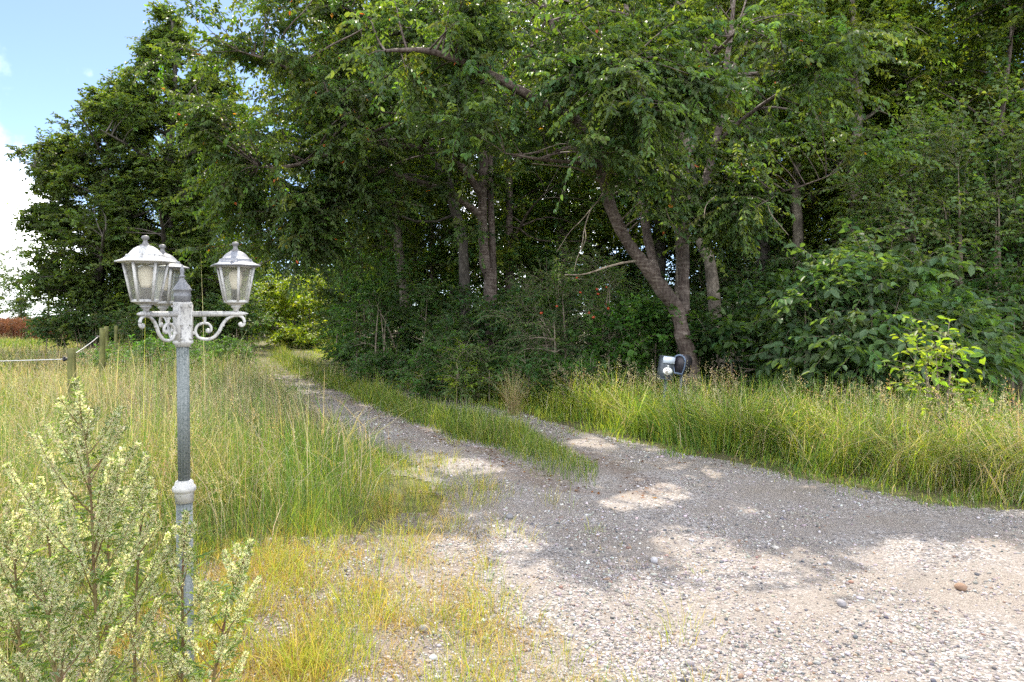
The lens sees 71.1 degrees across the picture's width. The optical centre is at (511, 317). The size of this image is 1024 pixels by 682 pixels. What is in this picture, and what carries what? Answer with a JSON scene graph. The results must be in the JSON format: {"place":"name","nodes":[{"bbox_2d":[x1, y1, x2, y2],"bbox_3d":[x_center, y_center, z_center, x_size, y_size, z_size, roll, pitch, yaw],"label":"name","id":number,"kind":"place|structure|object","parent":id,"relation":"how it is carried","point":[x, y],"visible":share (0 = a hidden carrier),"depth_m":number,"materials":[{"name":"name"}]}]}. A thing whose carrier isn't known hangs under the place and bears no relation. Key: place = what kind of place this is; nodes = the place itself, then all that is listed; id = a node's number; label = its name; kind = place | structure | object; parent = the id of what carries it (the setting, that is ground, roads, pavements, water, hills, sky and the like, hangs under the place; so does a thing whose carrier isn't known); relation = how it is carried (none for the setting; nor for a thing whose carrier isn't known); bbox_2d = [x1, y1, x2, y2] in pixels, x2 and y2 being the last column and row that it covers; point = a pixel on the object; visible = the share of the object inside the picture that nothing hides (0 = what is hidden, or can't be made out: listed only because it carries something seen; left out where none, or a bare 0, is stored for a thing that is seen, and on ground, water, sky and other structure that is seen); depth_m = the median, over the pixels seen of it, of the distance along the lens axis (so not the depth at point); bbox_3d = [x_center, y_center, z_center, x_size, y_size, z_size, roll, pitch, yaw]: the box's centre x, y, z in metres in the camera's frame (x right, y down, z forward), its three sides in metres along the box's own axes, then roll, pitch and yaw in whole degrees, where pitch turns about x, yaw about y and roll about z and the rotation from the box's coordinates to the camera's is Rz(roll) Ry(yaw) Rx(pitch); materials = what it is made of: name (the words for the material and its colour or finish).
{"place":"outdoors","nodes":[
{"label":"outdoors","id":0,"kind":"place"},
{"bbox_2d":[249,341,599,489],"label":"track grass","id":1,"kind":"structure","parent":0,"point":[462,421],"depth_m":10.47,"materials":[{"name":"green plant"}]},
{"bbox_2d":[0,322,1023,679],"bbox_3d":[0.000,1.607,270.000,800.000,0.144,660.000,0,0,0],"label":"ground","id":2,"kind":"structure","parent":0,"point":[766,466],"depth_m":6.81,"materials":[{"name":"soil"}]},
{"bbox_2d":[0,251,13,316],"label":"woodland tree","id":3,"kind":"object","parent":2,"relation":"on","point":[1,264],"visible":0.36,"depth_m":95.54,"materials":[{"name":"green plant"}]},
{"bbox_2d":[0,234,49,318],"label":"woodland tree","id":4,"kind":"object","parent":2,"relation":"on","point":[20,311],"visible":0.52,"depth_m":87.21,"materials":[{"name":"green plant"}]},
{"bbox_2d":[0,316,63,339],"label":"red weeds","id":5,"kind":"object","parent":2,"relation":"on","point":[14,326],"visible":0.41,"depth_m":46.40,"materials":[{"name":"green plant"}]},
{"bbox_2d":[0,331,131,457],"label":"pasture grass","id":6,"kind":"structure","parent":2,"relation":"on","point":[25,349],"depth_m":18.10,"materials":[{"name":"green plant"}]},
{"bbox_2d":[63,348,75,412],"bbox_3d":[-5.606,1.025,9.089,0.155,1.252,0.124,0,0,0],"label":"fence post","id":7,"kind":"object","parent":2,"relation":"on","point":[70,358],"visible":0.48,"depth_m":9.04,"materials":[{"name":"brown wood"}]},
{"bbox_2d":[20,296,130,350],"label":"hawthorn shrub","id":8,"kind":"object","parent":2,"relation":"on","point":[67,318],"visible":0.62,"depth_m":29.27,"materials":[{"name":"green plant"}]},
{"bbox_2d":[2,77,160,350],"bbox_3d":[-18.042,-4.288,31.275,6.984,11.999,7.189,0,0,20],"label":"oak tree","id":9,"kind":"object","parent":2,"relation":"on","point":[59,165],"visible":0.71,"depth_m":29.67,"materials":[{"name":"green plant"}]},
{"bbox_2d":[96,328,104,387],"bbox_3d":[-7.460,0.925,13.000,0.160,1.451,0.103,0,0,0],"label":"fence post","id":10,"kind":"object","parent":2,"relation":"on","point":[101,336],"visible":0.56,"depth_m":12.96,"materials":[{"name":"brown wood"}]},
{"bbox_2d":[104,326,109,366],"bbox_3d":[-9.613,0.935,17.000,0.202,1.434,0.099,0,0,0],"label":"fence post","id":11,"kind":"object","parent":2,"relation":"on","point":[106,334],"visible":0.16,"depth_m":16.96,"materials":[{"name":"brown wood"}]},
{"bbox_2d":[114,326,117,352],"bbox_3d":[-12.429,0.960,22.500,0.100,1.380,0.103,0,0,0],"label":"fence post","id":12,"kind":"object","parent":2,"relation":"on","point":[116,334],"visible":0.43,"depth_m":22.46,"materials":[{"name":"brown wood"}]},
{"bbox_2d":[66,330,214,382],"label":"nettle clump","id":13,"kind":"object","parent":2,"relation":"on","point":[141,345],"visible":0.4,"depth_m":15.41,"materials":[{"name":"green plant"}]},
{"bbox_2d":[87,303,226,350],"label":"hawthorn shrub","id":14,"kind":"object","parent":2,"relation":"on","point":[128,323],"visible":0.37,"depth_m":27.91,"materials":[{"name":"green plant"}]},
{"bbox_2d":[62,0,271,343],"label":"oak tree","id":15,"kind":"object","parent":2,"relation":"on","point":[166,175],"visible":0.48,"depth_m":30.81,"materials":[{"name":"green plant"}]},
{"bbox_2d":[113,332,226,368],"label":"nettle clump","id":16,"kind":"object","parent":2,"relation":"on","point":[194,347],"visible":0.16,"depth_m":19.64,"materials":[{"name":"green plant"}]},
{"bbox_2d":[141,127,229,307],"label":"woodland tree","id":17,"kind":"object","parent":2,"relation":"on","point":[212,229],"visible":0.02,"depth_m":43.39,"materials":[{"name":"green plant"}]},
{"bbox_2d":[142,97,275,342],"bbox_3d":[-15.602,-5.074,36.940,7.357,13.558,7.446,0,0,6],"label":"woodland tree","id":18,"kind":"object","parent":2,"relation":"on","point":[244,274],"visible":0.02,"depth_m":37.15,"materials":[{"name":"green plant"}]},
{"bbox_2d":[191,329,262,367],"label":"nettle clump","id":19,"kind":"object","parent":2,"relation":"on","point":[235,345],"visible":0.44,"depth_m":21.74,"materials":[{"name":"green plant"}]},
{"bbox_2d":[0,272,454,681],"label":"meadow grass","id":20,"kind":"structure","parent":2,"relation":"on","point":[228,440],"depth_m":5.96,"materials":[{"name":"green plant"}]},
{"bbox_2d":[192,217,277,296],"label":"woodland tree","id":21,"kind":"object","parent":2,"relation":"on","point":[269,266],"visible":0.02,"depth_m":53.29,"materials":[{"name":"green plant"}]},
{"bbox_2d":[192,286,282,353],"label":"hazel shrub","id":22,"kind":"object","parent":2,"relation":"on","point":[251,317],"visible":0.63,"depth_m":30.64,"materials":[{"name":"green plant"}]},
{"bbox_2d":[221,269,291,339],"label":"hazel shrub","id":23,"kind":"object","parent":2,"relation":"on","point":[266,278],"visible":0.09,"depth_m":50.93,"materials":[{"name":"green plant"}]},
{"bbox_2d":[240,273,343,345],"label":"hazel shrub","id":24,"kind":"object","parent":2,"relation":"on","point":[289,307],"visible":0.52,"depth_m":38.83,"materials":[{"name":"green plant"}]},
{"bbox_2d":[263,320,344,348],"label":"hazel shrub","id":25,"kind":"object","parent":2,"relation":"on","point":[300,339],"visible":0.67,"depth_m":35.73,"materials":[{"name":"green plant"}]},
{"bbox_2d":[241,231,394,337],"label":"hawthorn shrub","id":26,"kind":"object","parent":2,"relation":"on","point":[271,273],"visible":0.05,"depth_m":57.03,"materials":[{"name":"green plant"}]},
{"bbox_2d":[293,263,374,337],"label":"hazel shrub","id":27,"kind":"object","parent":2,"relation":"on","point":[306,317],"visible":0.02,"depth_m":50.16,"materials":[{"name":"green plant"}]},
{"bbox_2d":[309,334,371,371],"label":"nettle clump","id":28,"kind":"object","parent":2,"relation":"on","point":[335,352],"visible":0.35,"depth_m":21.42,"materials":[{"name":"green plant"}]},
{"bbox_2d":[225,0,463,368],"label":"oak tree","id":29,"kind":"object","parent":2,"relation":"on","point":[398,235],"visible":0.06,"depth_m":20.31,"materials":[{"name":"green plant"}]},
{"bbox_2d":[312,248,398,361],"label":"hawthorn shrub","id":30,"kind":"object","parent":2,"relation":"on","point":[341,303],"visible":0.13,"depth_m":24.62,"materials":[{"name":"green plant"}]},
{"bbox_2d":[277,1,465,348],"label":"woodland tree","id":31,"kind":"object","parent":2,"relation":"on","point":[324,290],"visible":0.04,"depth_m":24.67,"materials":[{"name":"green plant"}]},
{"bbox_2d":[338,339,417,389],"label":"nettle clump","id":32,"kind":"object","parent":2,"relation":"on","point":[378,360],"visible":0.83,"depth_m":15.35,"materials":[{"name":"green plant"}]},
{"bbox_2d":[117,0,645,348],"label":"cherry tree","id":33,"kind":"object","parent":2,"relation":"on","point":[335,112],"visible":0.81,"depth_m":13.78,"materials":[{"name":"green plant"}]},
{"bbox_2d":[314,234,448,373],"bbox_3d":[-3.475,0.061,19.386,3.842,4.648,2.809,0,0,0],"label":"lilac shrub","id":34,"kind":"object","parent":2,"relation":"on","point":[359,298],"visible":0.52,"depth_m":19.18,"materials":[{"name":"green plant"}]},
{"bbox_2d":[330,264,482,381],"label":"bramble shrub","id":35,"kind":"object","parent":2,"relation":"on","point":[424,305],"visible":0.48,"depth_m":18.30,"materials":[{"name":"green plant"}]},
{"bbox_2d":[225,0,590,358],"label":"oak tree","id":36,"kind":"object","parent":2,"relation":"on","point":[464,274],"visible":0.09,"depth_m":18.22,"materials":[{"name":"green plant"}]},
{"bbox_2d":[383,336,476,403],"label":"nettle clump","id":37,"kind":"object","parent":2,"relation":"on","point":[425,385],"visible":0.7,"depth_m":13.64,"materials":[{"name":"green plant"}]},
{"bbox_2d":[339,1,529,361],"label":"woodland tree","id":38,"kind":"object","parent":2,"relation":"on","point":[434,272],"visible":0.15,"depth_m":22.95,"materials":[{"name":"green plant"}]},
{"bbox_2d":[410,11,517,293],"bbox_3d":[-2.349,-6.088,30.175,6.141,15.596,5.524,0,0,5],"label":"woodland tree","id":39,"kind":"object","parent":2,"relation":"on","point":[462,207],"visible":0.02,"depth_m":29.70,"materials":[{"name":"green plant"}]},
{"bbox_2d":[395,281,539,370],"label":"understorey shrub","id":40,"kind":"object","parent":2,"relation":"on","point":[452,288],"visible":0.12,"depth_m":18.37,"materials":[{"name":"green plant"}]},
{"bbox_2d":[432,330,508,407],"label":"nettle clump","id":41,"kind":"object","parent":2,"relation":"on","point":[466,384],"visible":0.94,"depth_m":12.89,"materials":[{"name":"green plant"}]},
{"bbox_2d":[437,340,532,400],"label":"nettle clump","id":42,"kind":"object","parent":2,"relation":"on","point":[493,361],"visible":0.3,"depth_m":13.90,"materials":[{"name":"green plant"}]},
{"bbox_2d":[415,277,575,378],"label":"bramble shrub","id":43,"kind":"object","parent":2,"relation":"on","point":[463,336],"visible":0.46,"depth_m":15.36,"materials":[{"name":"green plant"}]},
{"bbox_2d":[389,0,627,349],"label":"woodland tree","id":44,"kind":"object","parent":2,"relation":"on","point":[508,257],"visible":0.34,"depth_m":20.67,"materials":[{"name":"green plant"}]},
{"bbox_2d":[440,239,598,353],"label":"understorey shrub","id":45,"kind":"object","parent":2,"relation":"on","point":[473,292],"visible":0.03,"depth_m":23.25,"materials":[{"name":"green plant"}]},
{"bbox_2d":[452,276,606,373],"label":"understorey shrub","id":46,"kind":"object","parent":2,"relation":"on","point":[553,306],"visible":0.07,"depth_m":17.25,"materials":[{"name":"green plant"}]},
{"bbox_2d":[466,0,598,283],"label":"woodland tree","id":47,"kind":"object","parent":2,"relation":"on","point":[531,219],"visible":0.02,"depth_m":26.52,"materials":[{"name":"green plant"}]},
{"bbox_2d":[486,343,599,405],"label":"nettle clump","id":48,"kind":"object","parent":2,"relation":"on","point":[529,367],"visible":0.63,"depth_m":12.49,"materials":[{"name":"green plant"}]},
{"bbox_2d":[471,0,628,353],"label":"woodland tree","id":49,"kind":"object","parent":2,"relation":"on","point":[561,232],"visible":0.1,"depth_m":22.71,"materials":[{"name":"green plant"}]},
{"bbox_2d":[469,237,651,384],"bbox_3d":[1.071,0.170,13.947,3.122,3.502,3.170,0,0,39],"label":"rowan shrub","id":50,"kind":"object","parent":2,"relation":"on","point":[531,341],"visible":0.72,"depth_m":13.73,"materials":[{"name":"green plant"}]},
{"bbox_2d":[502,19,674,342],"bbox_3d":[3.388,-6.344,29.109,8.229,16.138,8.131,0,0,7],"label":"woodland tree","id":51,"kind":"object","parent":2,"relation":"on","point":[600,240],"visible":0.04,"depth_m":28.37,"materials":[{"name":"green plant"}]},
{"bbox_2d":[548,349,648,408],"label":"nettle clump","id":52,"kind":"object","parent":2,"relation":"on","point":[590,367],"visible":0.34,"depth_m":12.15,"materials":[{"name":"green plant"}]},
{"bbox_2d":[552,265,668,376],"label":"understorey shrub","id":53,"kind":"object","parent":2,"relation":"on","point":[647,287],"visible":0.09,"depth_m":19.07,"materials":[{"name":"green plant"}]},
{"bbox_2d":[562,288,704,393],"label":"beech shrub","id":54,"kind":"object","parent":2,"relation":"on","point":[640,310],"visible":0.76,"depth_m":12.92,"materials":[{"name":"green plant"}]},
{"bbox_2d":[325,0,943,395],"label":"cherry tree","id":55,"kind":"object","parent":2,"relation":"on","point":[648,88],"visible":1,"depth_m":10.19,"materials":[{"name":"green plant"}]},
{"bbox_2d":[578,239,740,345],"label":"understorey shrub","id":56,"kind":"object","parent":2,"relation":"on","point":[632,267],"visible":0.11,"depth_m":24.54,"materials":[{"name":"green plant"}]},
{"bbox_2d":[568,0,753,353],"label":"woodland tree","id":57,"kind":"object","parent":2,"relation":"on","point":[660,245],"visible":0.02,"depth_m":22.71,"materials":[{"name":"green plant"}]},
{"bbox_2d":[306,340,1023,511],"bbox_3d":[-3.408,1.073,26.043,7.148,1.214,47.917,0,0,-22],"label":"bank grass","id":58,"kind":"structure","parent":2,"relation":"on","point":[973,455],"depth_m":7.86,"materials":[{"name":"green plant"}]},
{"bbox_2d":[657,355,674,415],"bbox_3d":[2.092,1.145,9.969,0.188,1.217,0.164,7,-1,-10],"label":"mailbox","id":59,"kind":"object","parent":2,"relation":"on","point":[666,362],"visible":0.84,"depth_m":9.92,"materials":[{"name":"grey paint"}]},
{"bbox_2d":[565,0,776,352],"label":"woodland tree","id":60,"kind":"object","parent":2,"relation":"on","point":[732,55],"visible":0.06,"depth_m":19.25,"materials":[{"name":"green plant"}]},
{"bbox_2d":[673,354,691,404],"bbox_3d":[2.336,1.131,10.011,0.183,1.244,0.234,8,5,38],"label":"mailbox","id":61,"kind":"object","parent":2,"relation":"on","point":[681,365],"visible":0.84,"depth_m":9.91,"materials":[{"name":"black paint"}]},
{"bbox_2d":[343,341,1022,407],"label":"grass","id":62,"kind":"structure","parent":2,"relation":"on","point":[701,376],"depth_m":15.69,"materials":[{"name":"green plant"}]},
{"bbox_2d":[529,0,848,374],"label":"birch tree","id":63,"kind":"object","parent":2,"relation":"on","point":[712,281],"visible":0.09,"depth_m":15.87,"materials":[{"name":"green plant"}]},
{"bbox_2d":[633,285,765,383],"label":"understorey shrub","id":64,"kind":"object","parent":2,"relation":"on","point":[698,299],"visible":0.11,"depth_m":16.96,"materials":[{"name":"green plant"}]},
{"bbox_2d":[591,60,811,354],"bbox_3d":[6.997,-4.947,26.906,8.718,13.330,8.156,0,0,-6],"label":"woodland tree","id":65,"kind":"object","parent":2,"relation":"on","point":[670,264],"visible":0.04,"depth_m":26.15,"materials":[{"name":"green plant"}]},
{"bbox_2d":[672,226,808,373],"bbox_3d":[6.471,-0.355,19.966,5.182,4.582,4.417,0,0,0],"label":"understorey shrub","id":66,"kind":"object","parent":2,"relation":"on","point":[734,273],"visible":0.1,"depth_m":19.53,"materials":[{"name":"green plant"}]},
{"bbox_2d":[672,269,835,398],"bbox_3d":[4.327,0.549,12.761,2.740,2.846,2.600,0,0,34],"label":"elder shrub","id":67,"kind":"object","parent":2,"relation":"on","point":[728,334],"visible":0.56,"depth_m":12.57,"materials":[{"name":"green plant"}]},
{"bbox_2d":[694,245,841,372],"bbox_3d":[6.432,0.204,16.333,4.399,3.776,3.632,0,0,0],"label":"understorey shrub","id":68,"kind":"object","parent":2,"relation":"on","point":[763,282],"visible":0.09,"depth_m":16.39,"materials":[{"name":"green plant"}]},
{"bbox_2d":[689,0,884,350],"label":"woodland tree","id":69,"kind":"object","parent":2,"relation":"on","point":[784,219],"visible":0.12,"depth_m":20.02,"materials":[{"name":"green plant"}]},
{"bbox_2d":[690,5,903,292],"bbox_3d":[9.993,-5.966,25.046,7.744,15.369,7.838,0,0,15],"label":"woodland tree","id":70,"kind":"object","parent":2,"relation":"on","point":[788,239],"visible":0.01,"depth_m":23.79,"materials":[{"name":"green plant"}]},
{"bbox_2d":[791,159,803,282],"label":"dead tree","id":71,"kind":"object","parent":2,"relation":"on","point":[797,224],"visible":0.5,"depth_m":18.90,"materials":[{"name":"grey plant"}]},
{"bbox_2d":[741,0,973,352],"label":"woodland tree","id":72,"kind":"object","parent":2,"relation":"on","point":[879,77],"visible":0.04,"depth_m":19.85,"materials":[{"name":"green plant"}]},
{"bbox_2d":[763,4,967,251],"bbox_3d":[12.285,-4.662,23.949,7.801,12.751,8.339,0,0,2],"label":"woodland tree","id":73,"kind":"object","parent":2,"relation":"on","point":[826,240],"depth_m":23.42,"materials":[{"name":"green plant"}]},
{"bbox_2d":[739,217,999,423],"bbox_3d":[4.949,0.456,10.133,3.206,3.787,2.957,0,0,-9],"label":"dogwood shrub","id":74,"kind":"object","parent":2,"relation":"on","point":[819,328],"visible":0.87,"depth_m":9.67,"materials":[{"name":"green plant"}]},
{"bbox_2d":[759,0,988,252],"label":"woodland tree","id":75,"kind":"object","parent":2,"relation":"on","point":[852,12],"visible":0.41,"depth_m":16.91,"materials":[{"name":"green plant"}]},
{"bbox_2d":[779,212,1003,367],"bbox_3d":[7.626,-0.207,14.350,4.069,3.862,3.754,0,0,0],"label":"understorey shrub","id":76,"kind":"object","parent":2,"relation":"on","point":[856,219],"visible":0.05,"depth_m":13.99,"materials":[{"name":"green plant"}]},
{"bbox_2d":[779,0,1023,252],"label":"woodland tree","id":77,"kind":"object","parent":2,"relation":"on","point":[897,6],"visible":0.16,"depth_m":17.25,"materials":[{"name":"green plant"}]},
{"bbox_2d":[793,45,1023,395],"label":"hazel shrub","id":78,"kind":"object","parent":2,"relation":"on","point":[969,209],"visible":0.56,"depth_m":13.57,"materials":[{"name":"green plant"}]},
{"bbox_2d":[828,1,1023,273],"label":"woodland tree","id":79,"kind":"object","parent":2,"relation":"on","point":[1018,60],"visible":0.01,"depth_m":21.08,"materials":[{"name":"green plant"}]},
{"bbox_2d":[848,0,1023,379],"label":"woodland tree","id":80,"kind":"object","parent":2,"relation":"on","point":[963,4],"visible":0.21,"depth_m":16.55,"materials":[{"name":"green plant"}]},
{"bbox_2d":[853,280,1023,430],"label":"dogwood shrub","id":81,"kind":"object","parent":2,"relation":"on","point":[967,314],"visible":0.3,"depth_m":9.75,"materials":[{"name":"green plant"}]},
{"bbox_2d":[877,315,1000,451],"bbox_3d":[4.454,0.814,7.583,1.178,1.674,1.192,0,0,0],"label":"young sapling","id":82,"kind":"object","parent":2,"relation":"on","point":[927,358],"visible":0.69,"depth_m":7.58,"materials":[{"name":"green plant"}]},
{"bbox_2d":[862,172,1020,376],"bbox_3d":[10.356,-0.937,17.574,4.642,5.194,4.810,0,0,42],"label":"understorey shrub","id":83,"kind":"object","parent":2,"relation":"on","point":[937,213],"visible":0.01,"depth_m":16.92,"materials":[{"name":"green plant"}]},
{"bbox_2d":[916,0,1023,290],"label":"woodland tree","id":84,"kind":"object","parent":2,"relation":"on","point":[998,24],"visible":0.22,"depth_m":17.42,"materials":[{"name":"green plant"}]},
{"bbox_2d":[925,118,1023,341],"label":"understorey shrub","id":85,"kind":"object","parent":2,"relation":"on","point":[989,229],"visible":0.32,"depth_m":13.67,"materials":[{"name":"green plant"}]},
{"bbox_2d":[929,0,1023,176],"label":"woodland tree","id":86,"kind":"object","parent":2,"relation":"on","point":[944,6],"visible":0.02,"depth_m":20.71,"materials":[{"name":"green plant"}]},
{"bbox_2d":[934,238,1023,409],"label":"understorey shrub","id":87,"kind":"object","parent":2,"relation":"on","point":[1003,279],"visible":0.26,"depth_m":11.97,"materials":[{"name":"green plant"}]},
{"bbox_2d":[0,0,1023,318],"label":"sky","id":88,"kind":"structure","parent":0,"point":[49,48],"materials":[{"name":"blue"}]},
{"bbox_2d":[16,374,1023,681],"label":"gravel track","id":89,"kind":"structure","parent":0,"point":[910,528],"depth_m":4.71,"materials":[{"name":"grey gravel"}]},
{"bbox_2d":[0,498,89,681],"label":"mugwort plant","id":90,"kind":"object","parent":89,"relation":"on","point":[10,525],"visible":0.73,"depth_m":2.35,"materials":[{"name":"green plant"}]},
{"bbox_2d":[0,476,109,681],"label":"mugwort plant","id":91,"kind":"object","parent":89,"relation":"on","point":[41,484],"visible":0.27,"depth_m":2.75,"materials":[{"name":"green plant"}]},
{"bbox_2d":[0,554,123,681],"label":"mugwort plant","id":92,"kind":"object","parent":89,"relation":"on","point":[49,597],"visible":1,"depth_m":2.14,"materials":[{"name":"green plant"}]},
{"bbox_2d":[2,376,170,681],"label":"mugwort plant","id":93,"kind":"object","parent":89,"relation":"on","point":[78,438],"visible":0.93,"depth_m":2.42,"materials":[{"name":"green plant"}]},
{"bbox_2d":[59,469,143,679],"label":"mugwort plant","id":94,"kind":"object","parent":89,"relation":"on","point":[87,534],"visible":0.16,"depth_m":2.99,"materials":[{"name":"green plant"}]},
{"bbox_2d":[87,451,170,681],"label":"mugwort plant","id":95,"kind":"object","parent":89,"relation":"on","point":[132,628],"visible":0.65,"depth_m":2.74,"materials":[{"name":"green plant"}]},
{"bbox_2d":[141,509,214,681],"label":"mugwort plant","id":96,"kind":"object","parent":89,"relation":"on","point":[177,578],"visible":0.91,"depth_m":2.54,"materials":[{"name":"green plant"}]},
{"bbox_2d":[114,235,260,679],"bbox_3d":[-1.433,0.680,3.165,0.602,2.041,0.601,0,0,0],"label":"lamp post","id":97,"kind":"object","parent":89,"relation":"on","point":[155,266],"visible":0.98,"depth_m":3.17,"materials":[{"name":"grey metal"}]},
{"bbox_2d":[168,538,261,681],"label":"mugwort plant","id":98,"kind":"object","parent":89,"relation":"on","point":[240,577],"visible":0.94,"depth_m":2.54,"materials":[{"name":"green plant"}]},
{"bbox_2d":[72,428,753,681],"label":"gravel weeds","id":99,"kind":"object","parent":89,"relation":"on","point":[314,657],"visible":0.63,"depth_m":3.85,"materials":[{"name":"yellow plant"}]},
{"bbox_2d":[491,364,535,415],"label":"dry grass tuft","id":100,"kind":"object","parent":89,"relation":"on","point":[515,402],"visible":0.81,"depth_m":11.56,"materials":[{"name":"beige plant"}]},
{"bbox_2d":[263,359,787,497],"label":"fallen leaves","id":101,"kind":"object","parent":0,"point":[532,454],"visible":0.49,"depth_m":8.09,"materials":[{"name":"brown plant"}]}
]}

